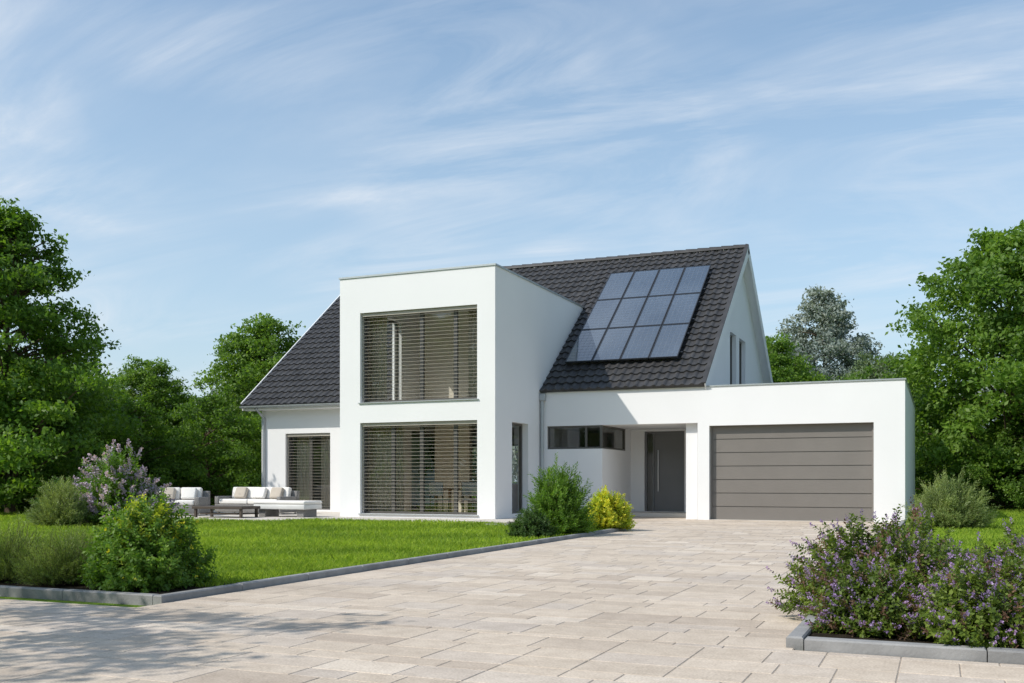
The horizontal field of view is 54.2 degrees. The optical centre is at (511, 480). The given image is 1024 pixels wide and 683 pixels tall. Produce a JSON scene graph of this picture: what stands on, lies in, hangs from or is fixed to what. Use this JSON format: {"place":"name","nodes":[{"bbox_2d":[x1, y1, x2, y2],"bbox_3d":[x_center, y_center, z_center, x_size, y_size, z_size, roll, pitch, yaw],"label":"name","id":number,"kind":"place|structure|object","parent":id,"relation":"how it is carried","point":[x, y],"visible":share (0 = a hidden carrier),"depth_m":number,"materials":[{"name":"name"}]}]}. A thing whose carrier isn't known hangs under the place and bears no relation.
{"place":"outdoors","nodes":[
{"label":"outdoors","id":0,"kind":"place"},
{"bbox_2d":[262,408,339,511],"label":"wing front wall","id":1,"kind":"structure","parent":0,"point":[280,425],"depth_m":30.94,"materials":[{"name":"white paint"}]},
{"bbox_2d":[242,405,339,410],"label":"eaves fascia","id":2,"kind":"structure","parent":1,"relation":"attached to","point":[292,407],"depth_m":30.49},
{"bbox_2d":[239,403,339,486],"bbox_3d":[-5.886,-0.660,30.278,5.450,3.320,0.520,0,0,23],"label":"gutter","id":3,"kind":"object","parent":2,"relation":"attached to","point":[263,429],"visible":0.73,"depth_m":31.05,"materials":[{"name":"metal"}]},
{"bbox_2d":[247,407,339,410],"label":"eaves soffit","id":4,"kind":"structure","parent":1,"relation":"attached to","point":[295,409],"depth_m":30.77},
{"bbox_2d":[287,433,329,486],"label":"wing blinds","id":5,"kind":"object","parent":1,"relation":"attached to","point":[300,435],"visible":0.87,"depth_m":31.01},
{"bbox_2d":[289,433,329,509],"bbox_3d":[-6.202,-0.295,30.950,1.640,2.350,0.074,0,0,23],"label":"wing window frame","id":6,"kind":"object","parent":1,"relation":"in","point":[311,468],"visible":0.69,"depth_m":30.92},
{"bbox_2d":[241,298,391,405],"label":"roof tiles","id":7,"kind":"object","parent":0,"point":[306,370],"visible":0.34,"depth_m":31.91,"materials":[{"name":"tile"}]},
{"bbox_2d":[170,510,515,523],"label":"terrace","id":8,"kind":"structure","parent":0,"point":[287,515],"depth_m":25.73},
{"bbox_2d":[157,487,209,515],"bbox_3d":[-9.152,0.557,27.413,1.500,0.763,0.851,0,0,3],"label":"garden armchair","id":9,"kind":"object","parent":8,"relation":"on","point":[195,496],"visible":0.64,"depth_m":27.37,"materials":[{"name":"fabric"}]},
{"bbox_2d":[192,505,259,517],"bbox_3d":[-7.405,0.793,25.903,1.600,0.290,0.760,0,0,23],"label":"coffee table","id":10,"kind":"object","parent":8,"relation":"on","point":[213,507],"visible":0.96,"depth_m":25.63,"materials":[{"name":"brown wood"}]},
{"bbox_2d":[215,487,298,514],"bbox_3d":[-7.354,0.557,28.819,2.400,0.763,0.851,0,0,26],"label":"garden sofa","id":11,"kind":"object","parent":8,"relation":"on","point":[244,496],"visible":0.84,"depth_m":28.67,"materials":[{"name":"fabric"}]},
{"bbox_2d":[253,500,321,516],"bbox_3d":[-5.908,0.728,26.350,1.620,0.420,0.820,0,0,23],"label":"garden ottoman","id":12,"kind":"object","parent":8,"relation":"on","point":[303,508],"visible":0.97,"depth_m":26.06,"materials":[{"name":"fabric"}]},
{"bbox_2d":[340,265,499,518],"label":"bay front wall","id":13,"kind":"structure","parent":0,"point":[479,287],"depth_m":25.47,"materials":[{"name":"paint"}]},
{"bbox_2d":[367,426,403,510],"bbox_3d":[-3.398,-0.350,26.624,1.200,2.600,0.086,0,0,23],"label":"curtain","id":14,"kind":"object","parent":13,"relation":"hanging from","point":[380,454],"visible":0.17,"depth_m":26.64,"materials":[{"name":"fabric"}]},
{"bbox_2d":[387,319,397,399],"bbox_3d":[-3.756,-3.400,27.985,0.070,2.400,2.100,0,0,23],"label":"bay left window frame","id":15,"kind":"object","parent":13,"relation":"in","point":[395,360],"visible":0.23,"depth_m":28.89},
{"bbox_2d":[358,513,478,515],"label":"sill","id":16,"kind":"structure","parent":13,"relation":"attached to","point":[419,514],"depth_m":25.48,"materials":[{"name":"metal"}]},
{"bbox_2d":[358,399,478,403],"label":"sill","id":17,"kind":"structure","parent":13,"relation":"attached to","point":[418,401],"depth_m":25.48,"materials":[{"name":"metal"}]},
{"bbox_2d":[362,305,476,401],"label":"blinds","id":18,"kind":"object","parent":13,"relation":"attached to","point":[415,312],"visible":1,"depth_m":25.69,"materials":[{"name":"metal"}]},
{"bbox_2d":[362,421,476,512],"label":"blinds","id":19,"kind":"object","parent":13,"relation":"attached to","point":[412,424],"visible":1,"depth_m":25.70,"materials":[{"name":"metal"}]},
{"bbox_2d":[364,420,476,514],"bbox_3d":[-2.333,-0.335,25.770,3.390,2.370,0.074,0,0,23],"label":"window frame","id":20,"kind":"object","parent":13,"relation":"in","point":[393,476],"visible":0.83,"depth_m":25.76,"materials":[{"name":"metal"}]},
{"bbox_2d":[364,310,476,402],"bbox_3d":[-2.333,-3.225,25.770,3.390,2.350,0.074,0,0,23],"label":"window frame","id":21,"kind":"object","parent":13,"relation":"in","point":[422,359],"visible":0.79,"depth_m":25.72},
{"bbox_2d":[339,263,583,307],"bbox_3d":[-1.160,-5.353,28.677,4.550,0.045,6.785,0,0,23],"label":"bay coping","id":22,"kind":"object","parent":13,"relation":"on","point":[510,271],"visible":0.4,"depth_m":25.78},
{"bbox_2d":[412,504,475,511],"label":"interior floor","id":23,"kind":"structure","parent":0,"point":[417,508],"depth_m":34.55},
{"bbox_2d":[429,482,449,511],"bbox_3d":[-1.970,0.490,27.166,0.440,0.920,0.440,0,0,23],"label":"dining chair","id":24,"kind":"object","parent":23,"relation":"on","point":[435,488],"visible":0.9,"depth_m":26.98,"materials":[{"name":"brown wood"}]},
{"bbox_2d":[434,488,461,511],"bbox_3d":[-1.103,0.575,27.666,2.000,0.750,1.000,0,0,23],"label":"dining table","id":25,"kind":"object","parent":23,"relation":"on","point":[450,494],"visible":0.27,"depth_m":27.63,"materials":[{"name":"brown wood"}]},
{"bbox_2d":[435,424,471,511],"bbox_3d":[-1.744,-0.375,29.789,1.150,2.650,0.200,0,0,23],"label":"room partition","id":26,"kind":"object","parent":23,"relation":"on","point":[445,432],"visible":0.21,"depth_m":29.70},
{"bbox_2d":[412,428,517,436],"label":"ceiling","id":27,"kind":"structure","parent":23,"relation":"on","point":[514,432],"depth_m":33.41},
{"bbox_2d":[297,436,309,500],"bbox_3d":[-6.475,-0.300,31.381,0.600,2.400,0.083,0,0,23],"label":"wing curtain","id":28,"kind":"object","parent":27,"relation":"hanging from","point":[303,477],"visible":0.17,"depth_m":31.42,"materials":[{"name":"fabric"}]},
{"bbox_2d":[321,436,329,507],"bbox_3d":[-5.648,-0.300,31.024,0.600,2.400,0.085,0,0,23],"label":"wing curtain","id":29,"kind":"object","parent":27,"relation":"hanging from","point":[325,470],"visible":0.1,"depth_m":31.07,"materials":[{"name":"fabric"}]},
{"bbox_2d":[458,483,474,511],"bbox_3d":[-1.340,0.490,28.637,0.440,0.920,0.440,0,0,23],"label":"dining chair","id":30,"kind":"object","parent":23,"relation":"on","point":[461,498],"visible":0.44,"depth_m":28.73,"materials":[{"name":"brown wood"}]},
{"bbox_2d":[462,482,476,511],"bbox_3d":[-1.050,0.490,26.773,0.440,0.920,0.440,0,0,23],"label":"dining chair","id":31,"kind":"object","parent":23,"relation":"on","point":[469,486],"visible":0.84,"depth_m":26.57,"materials":[{"name":"brown wood"}]},
{"bbox_2d":[512,484,517,510],"bbox_3d":[0.103,0.525,31.120,0.900,0.850,0.500,0,0,23],"label":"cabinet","id":32,"kind":"object","parent":23,"relation":"on","point":[514,497],"visible":0.14,"depth_m":30.85,"materials":[{"name":"grey wood"}]},
{"bbox_2d":[425,310,468,398],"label":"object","id":33,"kind":"structure","parent":0,"point":[449,382],"depth_m":29.56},
{"bbox_2d":[0,517,1023,682],"bbox_3d":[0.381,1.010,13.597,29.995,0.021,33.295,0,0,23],"label":"driveway pavement","id":34,"kind":"structure","parent":0,"point":[550,612],"depth_m":6.87,"materials":[{"name":"stone"}]},
{"bbox_2d":[630,511,685,517],"bbox_3d":[4.407,0.945,28.190,2.560,0.110,1.300,0,0,23],"label":"entrance step","id":35,"kind":"object","parent":34,"relation":"on","point":[659,514],"visible":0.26,"depth_m":27.71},
{"bbox_2d":[631,429,685,511],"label":"entrance wall","id":36,"kind":"structure","parent":34,"relation":"on","point":[638,470],"depth_m":29.19,"materials":[{"name":"paint"}]},
{"bbox_2d":[645,431,683,511],"bbox_3d":[4.438,-0.280,28.998,1.180,2.320,0.090,0,0,23],"label":"front door","id":37,"kind":"structure","parent":36,"relation":"attached to","point":[669,494],"depth_m":28.96,"materials":[{"name":"paint"}]},
{"bbox_2d":[709,519,859,521],"bbox_3d":[6.951,1.019,25.034,3.980,0.062,0.300,0,0,23],"label":"garage threshold","id":38,"kind":"object","parent":34,"relation":"on","point":[781,520],"visible":0.29,"depth_m":25.01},
{"bbox_2d":[0,577,1023,649],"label":"planting bed soil","id":39,"kind":"structure","parent":0,"point":[846,635],"depth_m":8.61,"materials":[{"name":"brown soil"}]},
{"bbox_2d":[0,507,63,581],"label":"rosemary shrub","id":40,"kind":"object","parent":39,"relation":"on","point":[13,545],"visible":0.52,"depth_m":9.58,"materials":[{"name":"plant"}]},
{"bbox_2d":[5,522,95,585],"bbox_3d":[-4.154,0.678,9.324,1.046,0.582,1.041,0,0,23],"label":"rosemary shrub","id":41,"kind":"object","parent":39,"relation":"on","point":[44,568],"visible":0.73,"depth_m":9.13,"materials":[{"name":"plant"}]},
{"bbox_2d":[38,518,98,565],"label":"rosemary shrub","id":42,"kind":"object","parent":39,"relation":"on","point":[72,535],"visible":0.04,"depth_m":10.09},
{"bbox_2d":[68,487,220,592],"bbox_3d":[-3.382,0.528,9.093,1.259,0.965,1.295,0,0,23],"label":"spirea shrub","id":43,"kind":"object","parent":39,"relation":"on","point":[142,545],"visible":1,"depth_m":8.78,"materials":[{"name":"green plant"}]},
{"bbox_2d":[798,554,923,638],"bbox_3d":[2.256,0.729,6.402,0.810,0.531,0.785,0,0,23],"label":"hebe shrub","id":44,"kind":"object","parent":39,"relation":"on","point":[859,602],"visible":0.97,"depth_m":6.23,"materials":[{"name":"green plant"}]},
{"bbox_2d":[766,497,991,618],"bbox_3d":[2.713,0.554,7.086,1.571,0.886,1.509,0,0,-33],"label":"hebe shrub","id":45,"kind":"object","parent":39,"relation":"on","point":[899,550],"visible":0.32,"depth_m":7.00,"materials":[{"name":"green plant"}]},
{"bbox_2d":[891,543,1023,648],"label":"hebe shrub","id":46,"kind":"object","parent":39,"relation":"on","point":[959,600],"visible":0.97,"depth_m":5.83,"materials":[{"name":"green plant"}]},
{"bbox_2d":[942,517,1023,576],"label":"hebe shrub","id":47,"kind":"object","parent":39,"relation":"on","point":[1003,550],"visible":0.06,"depth_m":6.84,"materials":[{"name":"green plant"}]},
{"bbox_2d":[989,538,1023,618],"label":"hebe shrub","id":48,"kind":"object","parent":39,"relation":"on","point":[1017,556],"visible":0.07,"depth_m":6.15,"materials":[{"name":"green plant"}]},
{"bbox_2d":[0,496,1023,586],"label":"lawn","id":49,"kind":"structure","parent":0,"point":[449,538],"depth_m":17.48,"materials":[{"name":"green plant"}]},
{"bbox_2d":[21,475,93,525],"bbox_3d":[-9.552,0.424,21.058,1.431,1.123,1.401,0,0,-6],"label":"lavender shrub","id":50,"kind":"object","parent":49,"relation":"on","point":[61,506],"visible":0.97,"depth_m":20.76,"materials":[{"name":"plant"}]},
{"bbox_2d":[26,466,88,520],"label":"privet shrub","id":51,"kind":"object","parent":49,"relation":"on","point":[57,480],"visible":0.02,"depth_m":23.19,"materials":[{"name":"green plant"}]},
{"bbox_2d":[0,358,128,509],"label":"hedge tree","id":52,"kind":"object","parent":49,"relation":"on","point":[110,398],"visible":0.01,"depth_m":35.15,"materials":[{"name":"green plant"}]},
{"bbox_2d":[0,197,151,512],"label":"maple tree","id":53,"kind":"object","parent":49,"relation":"on","point":[30,387],"visible":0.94,"depth_m":29.21,"materials":[{"name":"green plant"}]},
{"bbox_2d":[0,380,153,510],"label":"hedge tree","id":54,"kind":"object","parent":49,"relation":"on","point":[24,505],"visible":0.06,"depth_m":33.11,"materials":[{"name":"green plant"}]},
{"bbox_2d":[73,438,180,525],"bbox_3d":[-8.742,0.037,22.171,2.250,1.989,2.354,0,0,23],"label":"buddleia shrub","id":55,"kind":"object","parent":49,"relation":"on","point":[113,476],"visible":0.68,"depth_m":21.70,"materials":[{"name":"plant"}]},
{"bbox_2d":[68,388,197,496],"bbox_3d":[-13.475,-0.986,34.432,5.216,4.607,5.863,0,0,-26],"label":"hedge tree","id":56,"kind":"object","parent":49,"relation":"on","point":[152,456],"visible":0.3,"depth_m":34.68,"materials":[{"name":"green plant"}]},
{"bbox_2d":[109,354,216,502],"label":"hornbeam tree","id":57,"kind":"object","parent":49,"relation":"on","point":[151,386],"visible":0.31,"depth_m":40.06,"materials":[{"name":"green plant"}]},
{"bbox_2d":[142,384,261,504],"bbox_3d":[-11.314,-1.110,36.765,6.229,4.894,5.542,0,0,-1],"label":"hedge tree","id":58,"kind":"object","parent":49,"relation":"on","point":[228,461],"visible":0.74,"depth_m":35.70,"materials":[{"name":"green plant"}]},
{"bbox_2d":[164,312,305,493],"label":"hornbeam tree","id":59,"kind":"object","parent":49,"relation":"on","point":[254,356],"visible":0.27,"depth_m":40.77,"materials":[{"name":"green plant"}]},
{"bbox_2d":[418,440,434,475],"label":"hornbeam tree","id":60,"kind":"object","parent":49,"relation":"on","point":[432,457],"visible":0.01,"depth_m":41.00,"materials":[{"name":"green plant"}]},
{"bbox_2d":[504,503,560,537],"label":"boxwood shrub","id":61,"kind":"object","parent":49,"relation":"on","point":[535,524],"visible":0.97,"depth_m":16.87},
{"bbox_2d":[522,452,597,534],"bbox_3d":[0.833,0.233,18.189,1.479,1.529,1.483,0,0,23],"label":"willow shrub","id":62,"kind":"object","parent":49,"relation":"on","point":[559,498],"visible":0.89,"depth_m":18.01,"materials":[{"name":"plant"}]},
{"bbox_2d":[586,485,636,529],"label":"euonymus shrub","id":63,"kind":"object","parent":49,"relation":"on","point":[612,511],"visible":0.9,"depth_m":19.83,"materials":[{"name":"yellow plant"}]},
{"bbox_2d":[832,351,934,486],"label":"hornbeam tree","id":64,"kind":"object","parent":49,"relation":"on","point":[864,363],"visible":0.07,"depth_m":52.17,"materials":[{"name":"green plant"}]},
{"bbox_2d":[910,387,941,495],"bbox_3d":[15.851,-1.482,39.764,6.520,5.758,7.329,0,0,12],"label":"hedge tree","id":65,"kind":"object","parent":49,"relation":"on","point":[918,492],"visible":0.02,"depth_m":38.45,"materials":[{"name":"green plant"}]},
{"bbox_2d":[874,219,1023,508],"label":"linden tree","id":66,"kind":"object","parent":49,"relation":"on","point":[995,272],"visible":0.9,"depth_m":32.99,"materials":[{"name":"green plant"}]},
{"bbox_2d":[901,467,1000,528],"bbox_3d":[8.954,0.345,20.360,1.947,1.316,1.895,0,0,23],"label":"lavender shrub","id":67,"kind":"object","parent":49,"relation":"on","point":[948,505],"visible":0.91,"depth_m":20.10,"materials":[{"name":"plant"}]},
{"bbox_2d":[915,406,1001,507],"bbox_3d":[15.878,-0.862,36.930,5.496,4.319,4.890,0,0,44],"label":"hedge tree","id":68,"kind":"object","parent":49,"relation":"on","point":[922,470],"visible":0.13,"depth_m":35.81,"materials":[{"name":"green plant"}]},
{"bbox_2d":[953,415,1023,509],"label":"hedge tree","id":69,"kind":"object","parent":49,"relation":"on","point":[974,469],"visible":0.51,"depth_m":32.51,"materials":[{"name":"green plant"}]},
{"bbox_2d":[989,437,1023,504],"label":"hedge tree","id":70,"kind":"object","parent":49,"relation":"on","point":[1013,482],"visible":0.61,"depth_m":32.20,"materials":[{"name":"green plant"}]},
{"bbox_2d":[0,482,1023,607],"bbox_3d":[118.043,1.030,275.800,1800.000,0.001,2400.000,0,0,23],"label":"ground","id":71,"kind":"structure","parent":0,"point":[72,602],"depth_m":8.48,"materials":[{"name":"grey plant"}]},
{"bbox_2d":[0,585,158,605],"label":"lawn kerb","id":72,"kind":"structure","parent":71,"relation":"on","point":[127,598],"depth_m":8.56,"materials":[{"name":"concrete"}]},
{"bbox_2d":[292,436,434,504],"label":"gable wall","id":73,"kind":"structure","parent":71,"relation":"on","point":[430,474],"depth_m":39.87,"materials":[{"name":"white paint"}]},
{"bbox_2d":[153,528,629,604],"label":"lawn kerb","id":74,"kind":"structure","parent":71,"relation":"on","point":[209,591],"depth_m":10.66,"materials":[{"name":"concrete"}]},
{"bbox_2d":[472,439,517,503],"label":"wall","id":75,"kind":"structure","parent":71,"relation":"on","point":[514,441],"depth_m":40.78,"materials":[{"name":"white paint"}]},
{"bbox_2d":[425,436,517,439],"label":"ceiling","id":76,"kind":"structure","parent":75,"relation":"attached to","point":[474,438],"depth_m":39.54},
{"bbox_2d":[500,268,584,518],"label":"wall","id":77,"kind":"structure","parent":71,"relation":"on","point":[537,324],"depth_m":26.70,"materials":[{"name":"paint"}]},
{"bbox_2d":[367,316,386,400],"bbox_3d":[-3.629,-3.450,26.721,0.700,2.900,0.081,0,0,23],"label":"curtain","id":78,"kind":"object","parent":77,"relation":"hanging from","point":[377,380],"visible":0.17,"depth_m":26.73,"materials":[{"name":"fabric"}]},
{"bbox_2d":[387,313,434,510],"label":"bay left wall","id":79,"kind":"structure","parent":77,"relation":"attached to","point":[407,434],"depth_m":29.27,"materials":[{"name":"paint"}]},
{"bbox_2d":[469,309,476,396],"bbox_3d":[-0.824,-3.450,25.522,0.600,2.900,0.086,0,0,23],"label":"curtain","id":80,"kind":"object","parent":77,"relation":"hanging from","point":[472,360],"visible":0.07,"depth_m":25.62,"materials":[{"name":"fabric"}]},
{"bbox_2d":[512,423,521,513],"bbox_3d":[0.029,-0.335,26.257,0.070,2.370,1.100,0,0,23],"label":"side window frame","id":81,"kind":"object","parent":77,"relation":"attached to","point":[520,464],"visible":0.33,"depth_m":26.70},
{"bbox_2d":[106,363,1004,484],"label":"distant trees","id":82,"kind":"object","parent":71,"relation":"on","point":[514,461],"depth_m":102.90,"materials":[{"name":"green plant"}]},
{"bbox_2d":[588,432,652,510],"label":"hall back wall","id":83,"kind":"structure","parent":71,"relation":"on","point":[609,439],"depth_m":30.43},
{"bbox_2d":[686,273,763,518],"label":"gable wall","id":84,"kind":"structure","parent":71,"relation":"on","point":[740,327],"depth_m":30.85,"materials":[{"name":"white paint"}]},
{"bbox_2d":[730,335,731,383],"bbox_3d":[6.596,-3.525,30.571,0.070,1.950,1.000,0,0,23],"label":"gable window frame","id":85,"kind":"object","parent":84,"relation":"attached to","point":[731,358],"visible":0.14,"depth_m":30.96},
{"bbox_2d":[739,341,740,383],"bbox_3d":[7.206,-3.525,31.996,0.070,1.950,1.100,0,0,23],"label":"gable window frame","id":86,"kind":"object","parent":84,"relation":"attached to","point":[740,361],"visible":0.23,"depth_m":32.44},
{"bbox_2d":[765,332,833,382],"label":"hornbeam tree","id":87,"kind":"object","parent":71,"relation":"on","point":[792,370],"visible":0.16,"depth_m":48.33,"materials":[{"name":"green plant"}]},
{"bbox_2d":[775,284,884,380],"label":"ash tree","id":88,"kind":"object","parent":71,"relation":"on","point":[827,312],"visible":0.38,"depth_m":68.61,"materials":[{"name":"green plant"}]},
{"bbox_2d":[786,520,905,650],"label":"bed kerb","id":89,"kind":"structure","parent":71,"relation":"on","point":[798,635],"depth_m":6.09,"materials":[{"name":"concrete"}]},
{"bbox_2d":[826,365,920,496],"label":"hedge tree","id":90,"kind":"object","parent":71,"relation":"on","point":[860,374],"visible":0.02,"depth_m":42.26,"materials":[{"name":"green plant"}]},
{"bbox_2d":[905,381,914,520],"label":"garage right wall","id":91,"kind":"structure","parent":71,"relation":"on","point":[909,449],"depth_m":27.28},
{"bbox_2d":[547,378,915,408],"bbox_3d":[7.223,-2.438,30.397,9.160,0.035,10.425,0,0,23],"label":"flat roof coping","id":92,"kind":"object","parent":91,"relation":"on","point":[783,383],"visible":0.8,"depth_m":25.02,"materials":[{"name":"metal"}]},
{"bbox_2d":[804,636,1023,664],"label":"bed kerb","id":93,"kind":"structure","parent":71,"relation":"on","point":[927,651],"depth_m":5.67,"materials":[{"name":"concrete"}]},
{"bbox_2d":[0,0,1023,481],"label":"sky","id":94,"kind":"structure","parent":0,"point":[211,166],"materials":[{"name":"blue"}]},
{"bbox_2d":[509,260,608,305],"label":"roof tiles","id":95,"kind":"object","parent":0,"point":[577,282],"visible":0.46,"depth_m":32.83,"materials":[{"name":"tile"}]},
{"bbox_2d":[606,429,630,510],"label":"entrance side wall","id":96,"kind":"structure","parent":0,"point":[618,470],"depth_m":28.45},
{"bbox_2d":[539,248,743,392],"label":"roof tiles","id":97,"kind":"object","parent":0,"point":[687,367],"visible":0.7,"depth_m":27.79,"materials":[{"name":"tile"}]},
{"bbox_2d":[541,379,904,522],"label":"garage front wall","id":98,"kind":"structure","parent":0,"point":[880,404],"depth_m":25.41,"materials":[{"name":"paint"}]},
{"bbox_2d":[540,401,543,479],"bbox_3d":[0.825,-0.680,27.417,0.099,3.360,0.104,0,0,23],"label":"downpipe","id":99,"kind":"object","parent":98,"relation":"attached to","point":[542,435],"visible":0.69,"depth_m":27.38,"materials":[{"name":"metal"}]},
{"bbox_2d":[539,394,545,400],"bbox_3d":[0.841,-2.290,27.405,0.160,0.180,0.130,0,0,23],"label":"downpipe hopper","id":100,"kind":"object","parent":98,"relation":"attached to","point":[542,397],"visible":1,"depth_m":27.35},
{"bbox_2d":[548,425,624,450],"bbox_3d":[2.131,-1.185,28.158,1.579,0.629,2.150,0,0,23],"label":"corner window frame","id":101,"kind":"object","parent":98,"relation":"in","point":[601,437],"visible":1,"depth_m":27.21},
{"bbox_2d":[555,424,685,432],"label":"flat roof slab","id":102,"kind":"structure","parent":98,"relation":"on","point":[639,427],"depth_m":28.30,"materials":[{"name":"white paint"}]},
{"bbox_2d":[710,422,873,521],"bbox_3d":[6.963,-0.210,25.062,3.980,2.420,0.080,0,0,23],"label":"garage door","id":103,"kind":"structure","parent":98,"relation":"in","point":[808,472],"depth_m":25.03,"materials":[{"name":"metal"}]},
{"bbox_2d":[730,338,730,383],"bbox_3d":[6.596,-3.525,30.571,0.001,1.830,0.880,0,0,23],"label":"gable window glass","id":104,"kind":"object","parent":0,"point":[730,360],"visible":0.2,"depth_m":30.97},
{"bbox_3d":[-0.490,-4.800,31.386,14.460,5.021,6.436,0,0,23],"label":"roof","id":105,"kind":"object","parent":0,"visible":0},
{"bbox_2d":[565,265,710,362],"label":"solar panels","id":106,"kind":"object","parent":105,"relation":"attached to","point":[641,314],"visible":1,"depth_m":29.13,"materials":[{"name":"blue glass"}]},
{"bbox_2d":[701,245,748,382],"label":"verge caps","id":107,"kind":"object","parent":105,"relation":"attached to","point":[716,342],"visible":1,"depth_m":28.00,"materials":[{"name":"tile"}]},
{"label":"attic floor","id":108,"kind":"structure","parent":0,"visible":0},
{"bbox_2d":[240,247,772,403],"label":"barge boards","id":109,"kind":"object","parent":108,"relation":"on","point":[748,256],"visible":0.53,"depth_m":31.68,"materials":[{"name":"white paint"}]},
{"bbox_2d":[511,247,743,268],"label":"roof slope","id":110,"kind":"structure","parent":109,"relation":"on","point":[625,258],"depth_m":32.97,"materials":[{"name":"tile"}]},
{"bbox_2d":[503,244,748,268],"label":"ridge tiles","id":111,"kind":"object","parent":110,"relation":"on","point":[625,256],"visible":0.6,"depth_m":32.88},
{"bbox_2d":[511,248,770,382],"bbox_3d":[1.985,-4.800,37.168,14.500,5.045,6.461,0,0,23],"label":"roof underlay","id":112,"kind":"object","parent":110,"relation":"on","point":[755,319],"visible":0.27,"depth_m":33.61,"materials":[{"name":"white paint"}]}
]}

